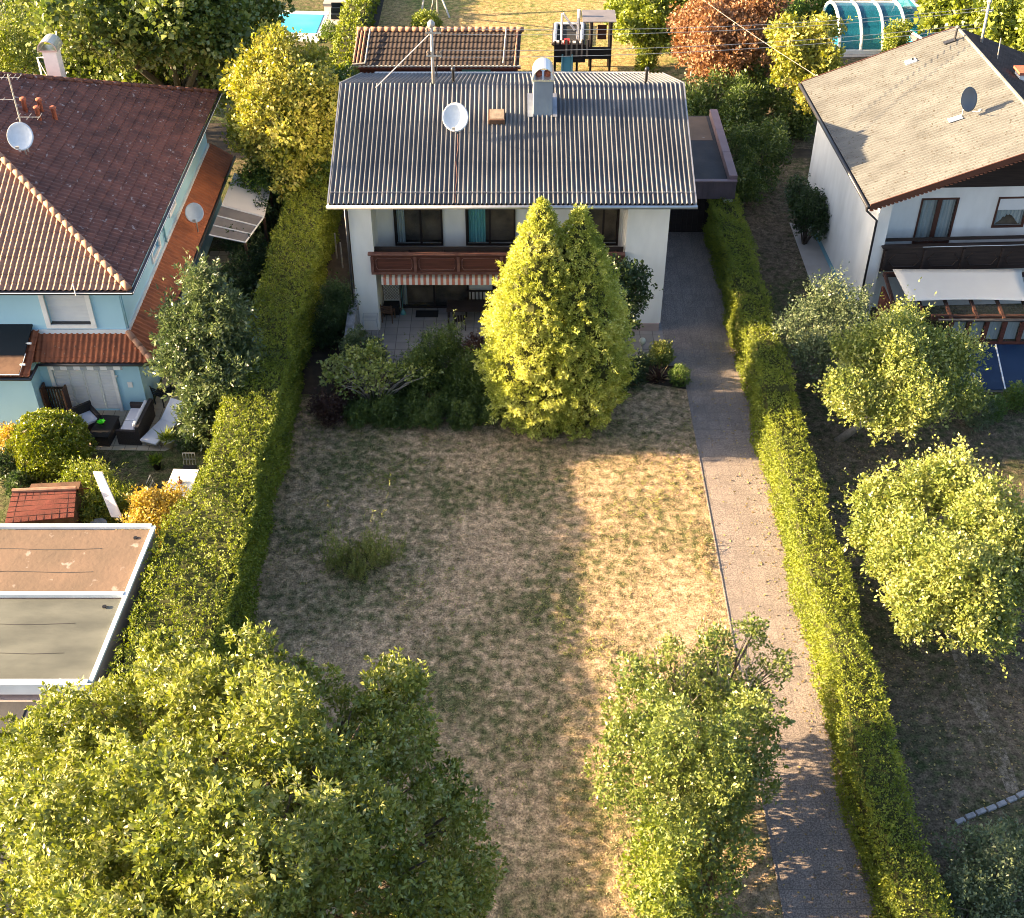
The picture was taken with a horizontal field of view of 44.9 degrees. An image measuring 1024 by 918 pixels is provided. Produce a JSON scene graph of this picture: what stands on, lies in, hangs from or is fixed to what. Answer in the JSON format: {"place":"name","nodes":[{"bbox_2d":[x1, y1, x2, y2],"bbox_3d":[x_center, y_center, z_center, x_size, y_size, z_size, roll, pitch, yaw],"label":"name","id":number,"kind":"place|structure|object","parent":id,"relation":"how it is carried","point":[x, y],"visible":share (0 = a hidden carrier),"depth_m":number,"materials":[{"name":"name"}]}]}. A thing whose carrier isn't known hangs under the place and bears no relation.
{"place":"outdoors","nodes":[
{"label":"outdoors","id":0,"kind":"place"},
{"bbox_2d":[0,524,159,917],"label":"garage block","id":1,"kind":"structure","parent":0,"point":[66,602],"depth_m":33.50,"materials":[{"name":"beige concrete"}]},
{"bbox_2d":[0,251,239,450],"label":"neighbour patio","id":2,"kind":"structure","parent":0,"point":[159,409],"depth_m":44.51,"materials":[{"name":"stone"}]},
{"bbox_2d":[39,382,71,417],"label":"wooden chair","id":3,"kind":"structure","parent":2,"relation":"on","point":[63,392],"depth_m":43.85,"materials":[{"name":"brown wood"}]},
{"bbox_2d":[68,400,100,433],"bbox_3d":[-15.017,-1.440,43.681,0.800,0.750,0.800,-28,47,-30],"label":"rattan armchair","id":4,"kind":"object","parent":2,"relation":"on","point":[89,412],"visible":0.52,"depth_m":43.66,"materials":[{"name":"wicker"}]},
{"bbox_2d":[89,415,120,446],"bbox_3d":[-14.250,-0.984,43.370,0.720,0.440,1.240,3,39,3],"label":"coffee table","id":5,"kind":"object","parent":2,"relation":"on","point":[104,433],"visible":0.93,"depth_m":43.12,"materials":[{"name":"wicker"}]},
{"bbox_2d":[115,398,155,444],"bbox_3d":[-13.221,-1.343,43.506,0.820,0.822,1.700,3,39,3],"label":"rattan sofa","id":6,"kind":"object","parent":2,"relation":"on","point":[136,425],"visible":1,"depth_m":43.22,"materials":[{"name":"wicker"}]},
{"bbox_2d":[140,398,183,448],"bbox_3d":[-12.174,-1.204,43.366,0.660,0.789,2.000,14,42,17],"label":"sun lounger","id":7,"kind":"object","parent":2,"relation":"on","point":[150,436],"visible":0.78,"depth_m":43.41,"materials":[{"name":"fabric"}]},
{"bbox_2d":[0,158,286,545],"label":"garden","id":8,"kind":"object","parent":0,"point":[142,471],"depth_m":42.39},
{"bbox_2d":[0,441,37,497],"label":"dark shrub","id":9,"kind":"object","parent":8,"relation":"on","point":[16,478],"visible":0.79,"depth_m":41.02,"materials":[{"name":"green plant"}]},
{"bbox_2d":[5,481,88,529],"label":"garden shed","id":10,"kind":"structure","parent":8,"relation":"on","point":[50,503],"depth_m":38.24,"materials":[{"name":"red"}]},
{"bbox_2d":[3,407,97,481],"bbox_3d":[-15.519,-0.570,41.576,2.879,2.324,2.905,0,39,0],"label":"clipped ball","id":11,"kind":"object","parent":8,"relation":"on","point":[42,436],"visible":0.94,"depth_m":41.06,"materials":[{"name":"green plant"}]},
{"bbox_2d":[49,450,138,529],"bbox_3d":[-13.342,0.920,39.821,2.772,2.624,3.367,-26,46,-28],"label":"forsythia","id":12,"kind":"object","parent":8,"relation":"on","point":[95,503],"visible":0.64,"depth_m":39.58,"materials":[{"name":"green plant"}]},
{"bbox_2d":[93,471,121,517],"bbox_3d":[-12.593,1.110,38.523,0.285,1.078,1.312,-24,45,-26],"label":"folded screen","id":13,"kind":"object","parent":8,"relation":"on","point":[110,501],"visible":1,"depth_m":38.52,"materials":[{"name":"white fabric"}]},
{"bbox_2d":[0,71,235,424],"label":"blue house","id":14,"kind":"structure","parent":8,"relation":"on","point":[104,184],"depth_m":44.18,"materials":[{"name":"tile"}]},
{"bbox_2d":[0,324,32,374],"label":"solar panel","id":15,"kind":"object","parent":14,"relation":"attached to","point":[14,340],"visible":1,"depth_m":42.34,"materials":[{"name":"black glass"}]},
{"bbox_2d":[7,122,33,154],"bbox_3d":[-17.508,-11.196,43.944,0.835,1.267,0.972,16,42,18],"label":"satellite dish","id":16,"kind":"object","parent":14,"relation":"attached to","point":[20,136],"visible":1,"depth_m":43.99,"materials":[{"name":"metal"}]},
{"bbox_2d":[36,33,65,76],"bbox_3d":[-18.868,-15.871,50.989,1.034,3.000,0.850,0,39,0],"label":"white chimney","id":17,"kind":"object","parent":14,"relation":"on","point":[53,60],"visible":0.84,"depth_m":50.36,"materials":[{"name":"paint"}]},
{"bbox_2d":[38,295,96,328],"bbox_3d":[-15.202,-5.273,42.341,1.724,1.760,0.270,0,39,0],"label":"window","id":18,"kind":"structure","parent":14,"relation":"in","point":[66,311],"depth_m":42.55,"materials":[{"name":"white paint"}]},
{"bbox_2d":[47,366,123,410],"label":"shutter doors","id":19,"kind":"structure","parent":14,"relation":"in","point":[100,387],"depth_m":44.02,"materials":[{"name":"white paint"}]},
{"bbox_2d":[185,203,203,231],"bbox_3d":[-12.480,-9.303,48.669,0.711,1.256,0.895,0,39,0],"label":"satellite dish","id":20,"kind":"object","parent":14,"relation":"attached to","point":[194,212],"visible":1,"depth_m":48.72,"materials":[{"name":"metal"}]},
{"bbox_2d":[115,478,191,546],"bbox_3d":[-11.061,1.830,38.711,2.437,2.182,2.463,16,42,19],"label":"maple shrub","id":21,"kind":"object","parent":8,"relation":"on","point":[146,504],"visible":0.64,"depth_m":38.45,"materials":[{"name":"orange plant"}]},
{"bbox_2d":[167,469,199,496],"bbox_3d":[-10.808,1.097,40.620,0.860,0.740,1.500,2,39,2],"label":"white table","id":22,"kind":"object","parent":8,"relation":"on","point":[188,476],"visible":0.43,"depth_m":40.63,"materials":[{"name":"paint"}]},
{"bbox_2d":[173,423,210,454],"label":"bush","id":23,"kind":"object","parent":8,"relation":"on","point":[192,441],"visible":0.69,"depth_m":42.66,"materials":[{"name":"green plant"}]},
{"bbox_2d":[142,246,274,449],"bbox_3d":[-10.240,-3.526,41.528,4.366,7.075,4.156,0,39,0],"label":"laurel tree","id":24,"kind":"object","parent":8,"relation":"on","point":[206,326],"visible":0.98,"depth_m":40.98,"materials":[{"name":"green plant"}]},
{"bbox_2d":[209,173,274,287],"bbox_3d":[-11.189,-9.723,52.399,1.878,2.509,5.517,0,39,0],"label":"patio canopy","id":25,"kind":"object","parent":8,"relation":"on","point":[238,210],"visible":0.9,"depth_m":51.32,"materials":[{"name":"metal"}]},
{"bbox_2d":[214,179,286,297],"bbox_3d":[-10.892,-9.329,52.131,2.948,3.007,8.922,0,39,0],"label":"canopy bush","id":26,"kind":"object","parent":8,"relation":"on","point":[241,270],"visible":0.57,"depth_m":50.30,"materials":[{"name":"green plant"}]},
{"bbox_2d":[224,146,330,211],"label":"tree","id":27,"kind":"object","parent":8,"relation":"on","point":[256,178],"visible":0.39,"depth_m":52.77,"materials":[{"name":"green plant"}]},
{"bbox_2d":[217,19,349,203],"bbox_3d":[-9.464,-13.823,52.669,6.312,9.103,5.664,20,44,23],"label":"golden tree","id":28,"kind":"object","parent":8,"relation":"on","point":[285,81],"visible":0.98,"depth_m":50.68,"materials":[{"name":"yellow plant"}]},
{"bbox_2d":[0,0,333,122],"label":"pool lawn","id":29,"kind":"structure","parent":0,"point":[308,5],"depth_m":75.12,"materials":[{"name":"plant"}]},
{"bbox_2d":[0,0,54,74],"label":"shrub","id":30,"kind":"object","parent":29,"relation":"on","point":[36,55],"visible":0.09,"depth_m":69.60,"materials":[{"name":"green plant"}]},
{"bbox_2d":[279,10,328,42],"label":"swimming pool","id":31,"kind":"structure","parent":29,"relation":"on","point":[309,22],"depth_m":74.03,"materials":[{"name":"liquid"}]},
{"bbox_2d":[325,0,379,78],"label":"hedge","id":32,"kind":"object","parent":29,"relation":"on","point":[354,15],"visible":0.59,"depth_m":69.49,"materials":[{"name":"green plant"}]},
{"bbox_2d":[191,382,782,917],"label":"lawn","id":33,"kind":"structure","parent":0,"point":[553,766],"depth_m":37.50,"materials":[{"name":"plant"}]},
{"bbox_2d":[0,616,509,917],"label":"linden tree","id":34,"kind":"object","parent":33,"relation":"on","point":[141,836],"visible":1,"depth_m":19.34,"materials":[{"name":"green plant"}]},
{"bbox_2d":[304,371,361,429],"bbox_3d":[-6.196,-2.084,43.850,1.652,1.772,2.399,15,42,18],"label":"barberry","id":35,"kind":"object","parent":33,"relation":"on","point":[322,405],"visible":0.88,"depth_m":43.51,"materials":[{"name":"purple plant"}]},
{"bbox_2d":[319,474,406,585],"bbox_3d":[-4.651,2.158,37.514,2.857,3.089,1.894,-26,46,-28],"label":"weed clump","id":36,"kind":"object","parent":33,"relation":"on","point":[365,545],"visible":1,"depth_m":38.11,"materials":[{"name":"plant"}]},
{"bbox_2d":[316,334,443,402],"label":"magnolia","id":37,"kind":"object","parent":33,"relation":"on","point":[375,381],"visible":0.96,"depth_m":43.89,"materials":[{"name":"green plant"}]},
{"bbox_2d":[339,383,505,434],"bbox_3d":[-3.080,-1.937,44.013,6.232,1.805,2.734,0,39,0],"label":"ground cover shrub","id":38,"kind":"object","parent":33,"relation":"on","point":[387,410],"visible":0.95,"depth_m":43.58,"materials":[{"name":"green plant"}]},
{"bbox_2d":[384,309,502,407],"bbox_3d":[-2.427,-3.385,44.409,4.663,3.522,3.122,0,39,0],"label":"juniper","id":39,"kind":"object","parent":33,"relation":"on","point":[460,373],"visible":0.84,"depth_m":44.18,"materials":[{"name":"green plant"}]},
{"bbox_2d":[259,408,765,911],"bbox_3d":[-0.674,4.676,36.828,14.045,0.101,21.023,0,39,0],"label":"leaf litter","id":40,"kind":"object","parent":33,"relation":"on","point":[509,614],"visible":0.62,"depth_m":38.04,"materials":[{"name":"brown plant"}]},
{"bbox_2d":[471,196,641,441],"bbox_3d":[1.470,-4.724,41.437,5.862,8.916,4.727,0,39,0],"label":"golden cypress","id":41,"kind":"object","parent":33,"relation":"on","point":[555,346],"visible":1,"depth_m":40.53,"materials":[{"name":"yellow plant"}]},
{"bbox_2d":[621,351,658,394],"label":"oleander shrub","id":42,"kind":"object","parent":33,"relation":"on","point":[642,360],"visible":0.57,"depth_m":45.77,"materials":[{"name":"green plant"}]},
{"bbox_2d":[613,801,716,917],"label":"yellow shrub","id":43,"kind":"object","parent":33,"relation":"on","point":[657,882],"visible":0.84,"depth_m":27.68,"materials":[{"name":"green plant"}]},
{"bbox_2d":[667,363,693,387],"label":"dwarf conifer","id":44,"kind":"object","parent":33,"relation":"on","point":[679,377],"visible":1,"depth_m":45.57,"materials":[{"name":"green plant"}]},
{"bbox_2d":[581,611,802,868],"bbox_3d":[4.332,6.493,29.935,4.736,6.241,7.466,9,40,11],"label":"cherry tree","id":45,"kind":"object","parent":33,"relation":"on","point":[665,738],"visible":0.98,"depth_m":28.29,"materials":[{"name":"green plant"}]},
{"bbox_2d":[626,760,763,917],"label":"bushy shrub","id":46,"kind":"object","parent":33,"relation":"on","point":[709,874],"visible":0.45,"depth_m":28.10,"materials":[{"name":"green plant"}]},
{"bbox_2d":[362,308,663,371],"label":"patio","id":47,"kind":"structure","parent":0,"point":[409,324],"depth_m":48.66,"materials":[{"name":"stone"}]},
{"bbox_2d":[446,300,484,326],"bbox_3d":[-1.817,-5.743,48.927,1.500,0.740,0.800,0,39,0],"label":"garden table","id":48,"kind":"object","parent":47,"relation":"on","point":[467,305],"visible":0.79,"depth_m":48.70,"materials":[{"name":"brown wood"}]},
{"bbox_2d":[601,248,662,338],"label":"pear tree","id":49,"kind":"object","parent":47,"relation":"on","point":[629,281],"visible":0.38,"depth_m":45.06,"materials":[{"name":"green plant"}]},
{"bbox_2d":[378,0,704,96],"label":"back lawn","id":50,"kind":"structure","parent":0,"point":[536,19],"depth_m":74.73,"materials":[{"name":"plant"}]},
{"bbox_2d":[409,8,447,26],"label":"ball shrub","id":51,"kind":"object","parent":50,"relation":"on","point":[417,21],"visible":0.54,"depth_m":72.05,"materials":[{"name":"green plant"}]},
{"bbox_2d":[343,27,523,74],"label":"long shed","id":52,"kind":"structure","parent":50,"relation":"on","point":[383,49],"depth_m":64.19,"materials":[{"name":"brown tile"}]},
{"bbox_2d":[551,22,585,45],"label":"castle","id":53,"kind":"object","parent":50,"relation":"on","point":[567,29],"visible":0.56,"depth_m":73.09,"materials":[{"name":"white fabric"}]},
{"bbox_2d":[554,9,616,71],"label":"play tower","id":54,"kind":"structure","parent":50,"relation":"on","point":[571,51],"depth_m":67.26,"materials":[{"name":"brown wood"}]},
{"bbox_2d":[630,32,660,72],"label":"column bush","id":55,"kind":"object","parent":50,"relation":"on","point":[645,57],"visible":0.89,"depth_m":68.01,"materials":[{"name":"green plant"}]},
{"bbox_2d":[603,0,689,55],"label":"round green tree","id":56,"kind":"object","parent":50,"relation":"on","point":[638,16],"visible":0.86,"depth_m":67.77,"materials":[{"name":"green plant"}]},
{"bbox_2d":[204,0,880,915],"bbox_3d":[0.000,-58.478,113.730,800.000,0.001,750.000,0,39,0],"label":"ground","id":57,"kind":"structure","parent":0,"point":[312,370],"depth_m":51.96,"materials":[{"name":"soil"}]},
{"bbox_2d":[0,0,52,74],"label":"willow tree","id":58,"kind":"object","parent":57,"relation":"on","point":[8,63],"visible":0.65,"depth_m":59.53,"materials":[{"name":"green plant"}]},
{"bbox_2d":[16,0,295,114],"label":"beech tree","id":59,"kind":"object","parent":57,"relation":"on","point":[191,43],"visible":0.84,"depth_m":52.89,"materials":[{"name":"green plant"}]},
{"bbox_2d":[79,101,347,914],"bbox_3d":[-8.937,-0.781,40.809,3.246,3.659,48.645,0,39,0],"label":"hedge","id":60,"kind":"object","parent":57,"relation":"on","point":[206,569],"visible":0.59,"depth_m":38.14,"materials":[{"name":"green plant"}]},
{"bbox_2d":[306,268,360,357],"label":"juniper","id":61,"kind":"object","parent":57,"relation":"on","point":[331,325],"visible":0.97,"depth_m":47.20,"materials":[{"name":"green plant"}]},
{"bbox_2d":[344,289,360,367],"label":"stone wall","id":62,"kind":"structure","parent":57,"relation":"on","point":[352,321],"depth_m":47.48,"materials":[{"name":"stone"}]},
{"bbox_2d":[337,323,389,378],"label":"boxwood","id":63,"kind":"object","parent":57,"relation":"on","point":[350,341],"visible":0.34,"depth_m":45.42,"materials":[{"name":"green plant"}]},
{"bbox_2d":[326,57,697,330],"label":"house","id":64,"kind":"structure","parent":57,"relation":"on","point":[614,149],"depth_m":45.97,"materials":[{"name":"white paint"}]},
{"bbox_2d":[375,20,441,87],"bbox_3d":[-3.891,-15.072,46.258,2.577,2.570,0.279,-4,40,-4],"label":"power mast","id":65,"kind":"object","parent":64,"relation":"attached to","point":[430,24],"visible":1,"depth_m":46.19,"materials":[{"name":"metal"}]},
{"bbox_2d":[454,23,981,50],"bbox_3d":[8.378,-16.619,48.724,22.777,1.088,0.019,-9,40,-11],"label":"overhead wire","id":66,"kind":"object","parent":65,"relation":"attached to","point":[689,46],"visible":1,"depth_m":48.57,"materials":[{"name":"metal"}]},
{"bbox_2d":[393,209,442,245],"bbox_3d":[-3.590,-9.167,47.513,1.860,2.050,0.333,0,39,0],"label":"window","id":67,"kind":"structure","parent":64,"relation":"in","point":[412,224],"depth_m":47.78,"materials":[{"name":"black glass"}]},
{"bbox_2d":[400,285,468,307],"bbox_3d":[-3.085,-6.987,49.303,2.730,2.090,0.333,0,39,0],"label":"patio door","id":68,"kind":"structure","parent":64,"relation":"in","point":[411,293],"depth_m":49.76,"materials":[{"name":"black glass"}]},
{"bbox_2d":[442,102,468,132],"bbox_3d":[-1.985,-12.207,45.130,0.864,1.299,0.989,-19,43,-22],"label":"satellite dish","id":69,"kind":"object","parent":64,"relation":"on","point":[455,117],"visible":1,"depth_m":45.17,"materials":[{"name":"metal"}]},
{"bbox_2d":[465,209,514,245],"bbox_3d":[-0.825,-9.167,47.513,1.910,2.050,0.333,0,39,0],"label":"window","id":70,"kind":"structure","parent":64,"relation":"in","point":[483,224],"depth_m":47.77,"materials":[{"name":"black glass"}]},
{"bbox_2d":[587,209,619,245],"bbox_3d":[3.450,-9.167,47.513,1.300,2.050,0.333,0,39,0],"label":"window","id":71,"kind":"structure","parent":64,"relation":"in","point":[606,220],"depth_m":47.70,"materials":[{"name":"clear glass"}]},
{"bbox_2d":[649,334,676,368],"bbox_3d":[5.665,-4.062,46.612,1.114,1.350,1.088,0,39,0],"label":"euonymus","id":72,"kind":"object","parent":57,"relation":"on","point":[664,356],"visible":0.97,"depth_m":46.45,"materials":[{"name":"green plant"}]},
{"bbox_2d":[668,109,737,231],"bbox_3d":[7.730,-12.685,55.444,3.460,3.220,6.910,0,39,0],"label":"carport","id":73,"kind":"object","parent":57,"relation":"on","point":[715,174],"visible":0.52,"depth_m":54.06,"materials":[{"name":"concrete"}]},
{"bbox_2d":[668,199,712,231],"bbox_3d":[7.490,-10.989,53.923,2.980,2.470,0.115,0,39,0],"label":"garage door","id":74,"kind":"structure","parent":73,"relation":"in","point":[681,220],"depth_m":54.26,"materials":[{"name":"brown wood"}]},
{"bbox_2d":[682,368,784,917],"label":"kerb","id":75,"kind":"structure","parent":57,"relation":"on","point":[734,647],"depth_m":37.25,"materials":[{"name":"concrete"}]},
{"bbox_2d":[701,191,955,917],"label":"hedge","id":76,"kind":"object","parent":57,"relation":"on","point":[891,853],"visible":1,"depth_m":35.00,"materials":[{"name":"green plant"}]},
{"bbox_2d":[660,232,877,917],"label":"driveway","id":77,"kind":"structure","parent":0,"point":[692,308],"depth_m":37.82,"materials":[{"name":"concrete"}]},
{"bbox_2d":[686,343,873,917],"bbox_3d":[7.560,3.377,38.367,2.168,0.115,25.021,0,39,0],"label":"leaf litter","id":78,"kind":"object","parent":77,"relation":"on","point":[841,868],"visible":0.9,"depth_m":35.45,"materials":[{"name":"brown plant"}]},
{"bbox_2d":[790,223,839,293],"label":"side path","id":79,"kind":"structure","parent":0,"point":[813,257],"depth_m":52.89,"materials":[{"name":"concrete"}]},
{"bbox_2d":[710,0,930,148],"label":"lawn","id":80,"kind":"structure","parent":0,"point":[800,144],"depth_m":62.90,"materials":[{"name":"plant"}]},
{"bbox_2d":[665,0,793,89],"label":"copper tree","id":81,"kind":"object","parent":80,"relation":"on","point":[706,16],"visible":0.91,"depth_m":61.94,"materials":[{"name":"orange plant"}]},
{"bbox_2d":[682,18,816,146],"bbox_3d":[12.837,-18.447,61.812,9.813,4.787,6.743,-31,49,-32],"label":"bush","id":82,"kind":"object","parent":80,"relation":"on","point":[741,101],"visible":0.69,"depth_m":60.71,"materials":[{"name":"green plant"}]},
{"bbox_2d":[763,10,857,124],"bbox_3d":[14.213,-18.323,59.839,4.647,6.674,4.684,0,39,0],"label":"quince tree","id":83,"kind":"object","parent":80,"relation":"on","point":[815,58],"visible":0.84,"depth_m":57.99,"materials":[{"name":"yellow plant"}]},
{"bbox_2d":[875,17,914,52],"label":"bush","id":84,"kind":"object","parent":80,"relation":"on","point":[893,41],"visible":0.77,"depth_m":69.17,"materials":[{"name":"green plant"}]},
{"bbox_2d":[913,0,1023,52],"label":"walnut tree","id":85,"kind":"object","parent":80,"relation":"on","point":[1005,21],"visible":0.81,"depth_m":61.57,"materials":[{"name":"green plant"}]},
{"bbox_2d":[837,22,917,57],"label":"pool paving","id":86,"kind":"structure","parent":0,"point":[913,37],"depth_m":70.49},
{"bbox_2d":[798,0,934,53],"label":"pool enclosure","id":87,"kind":"object","parent":86,"relation":"on","point":[870,10],"visible":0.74,"depth_m":70.62,"materials":[{"name":"teal"}]},
{"bbox_2d":[732,158,1023,917],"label":"neighbour lawn","id":88,"kind":"structure","parent":0,"point":[778,251],"depth_m":36.24,"materials":[{"name":"plant"}]},
{"bbox_2d":[727,112,794,206],"bbox_3d":[10.989,-13.514,56.256,3.118,3.643,5.060,14,41,17],"label":"side bush","id":89,"kind":"object","parent":88,"relation":"on","point":[771,144],"visible":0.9,"depth_m":56.03,"materials":[{"name":"green plant"}]},
{"bbox_2d":[780,173,831,244],"bbox_3d":[12.744,-10.592,53.128,2.873,3.067,2.012,30,48,32],"label":"side bush","id":90,"kind":"object","parent":88,"relation":"on","point":[815,212],"visible":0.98,"depth_m":52.70,"materials":[{"name":"green plant"}]},
{"bbox_2d":[754,261,883,395],"bbox_3d":[11.099,-4.728,44.707,3.916,4.850,4.558,27,46,29],"label":"tree","id":91,"kind":"object","parent":88,"relation":"on","point":[800,336],"visible":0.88,"depth_m":44.19,"materials":[{"name":"green plant"}]},
{"bbox_2d":[805,277,996,447],"bbox_3d":[13.172,-2.807,41.653,6.033,5.867,5.912,13,41,15],"label":"apple tree","id":92,"kind":"object","parent":88,"relation":"on","point":[889,380],"visible":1,"depth_m":40.79,"materials":[{"name":"green plant"}]},
{"bbox_2d":[798,25,1023,320],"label":"white house","id":93,"kind":"structure","parent":88,"relation":"on","point":[904,173],"depth_m":47.73,"materials":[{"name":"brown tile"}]},
{"bbox_2d":[911,197,959,243],"bbox_3d":[16.268,-9.222,47.703,1.454,1.950,0.290,-2,39,-2],"label":"window","id":94,"kind":"structure","parent":93,"relation":"in","point":[934,218],"depth_m":47.65,"materials":[{"name":"brown glass"}]},
{"bbox_2d":[947,87,982,122],"bbox_3d":[16.983,-13.101,46.310,0.943,1.411,0.875,0,39,0],"label":"satellite dish","id":95,"kind":"object","parent":93,"relation":"on","point":[968,99],"visible":1,"depth_m":46.38,"materials":[{"name":"metal"}]},
{"bbox_2d":[991,196,1023,227],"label":"window","id":96,"kind":"structure","parent":93,"relation":"in","point":[1009,210],"depth_m":47.67,"materials":[{"name":"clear glass"}]},
{"bbox_2d":[809,438,1023,917],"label":"leaf litter","id":97,"kind":"object","parent":88,"relation":"on","point":[957,667],"visible":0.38,"depth_m":34.57,"materials":[{"name":"brown plant"}]},
{"bbox_2d":[824,429,1023,677],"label":"apple tree","id":98,"kind":"object","parent":88,"relation":"on","point":[989,552],"visible":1,"depth_m":34.31,"materials":[{"name":"green plant"}]},
{"bbox_2d":[874,269,1023,391],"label":"conservatory","id":99,"kind":"object","parent":88,"relation":"on","point":[1005,362],"visible":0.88,"depth_m":46.18,"materials":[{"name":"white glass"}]},
{"bbox_2d":[946,322,1023,343],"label":"window frame","id":100,"kind":"structure","parent":99,"relation":"in","point":[1000,340],"depth_m":46.09,"materials":[{"name":"red wood"}]},
{"bbox_2d":[932,812,1023,917],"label":"ground shrub","id":101,"kind":"object","parent":88,"relation":"on","point":[975,884],"visible":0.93,"depth_m":28.70,"materials":[{"name":"green plant"}]},
{"bbox_2d":[960,397,1003,432],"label":"grey shrub","id":102,"kind":"object","parent":88,"relation":"on","point":[977,420],"visible":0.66,"depth_m":43.47,"materials":[{"name":"green plant"}]},
{"bbox_2d":[949,641,1019,793],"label":"worn path","id":103,"kind":"structure","parent":88,"relation":"on","point":[976,699],"depth_m":33.82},
{"bbox_2d":[954,790,1023,824],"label":"stone edging","id":104,"kind":"object","parent":88,"relation":"on","point":[990,808],"visible":0.99,"depth_m":31.58,"materials":[{"name":"stone"}]},
{"bbox_2d":[981,392,1009,422],"bbox_3d":[17.110,-1.842,44.073,1.093,1.218,1.106,0,39,0],"label":"clipped ball","id":105,"kind":"object","parent":88,"relation":"on","point":[999,403],"visible":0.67,"depth_m":43.84,"materials":[{"name":"green plant"}]},
{"bbox_2d":[1001,379,1023,413],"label":"clipped ball","id":106,"kind":"object","parent":88,"relation":"on","point":[1015,399],"visible":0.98,"depth_m":44.34,"materials":[{"name":"green plant"}]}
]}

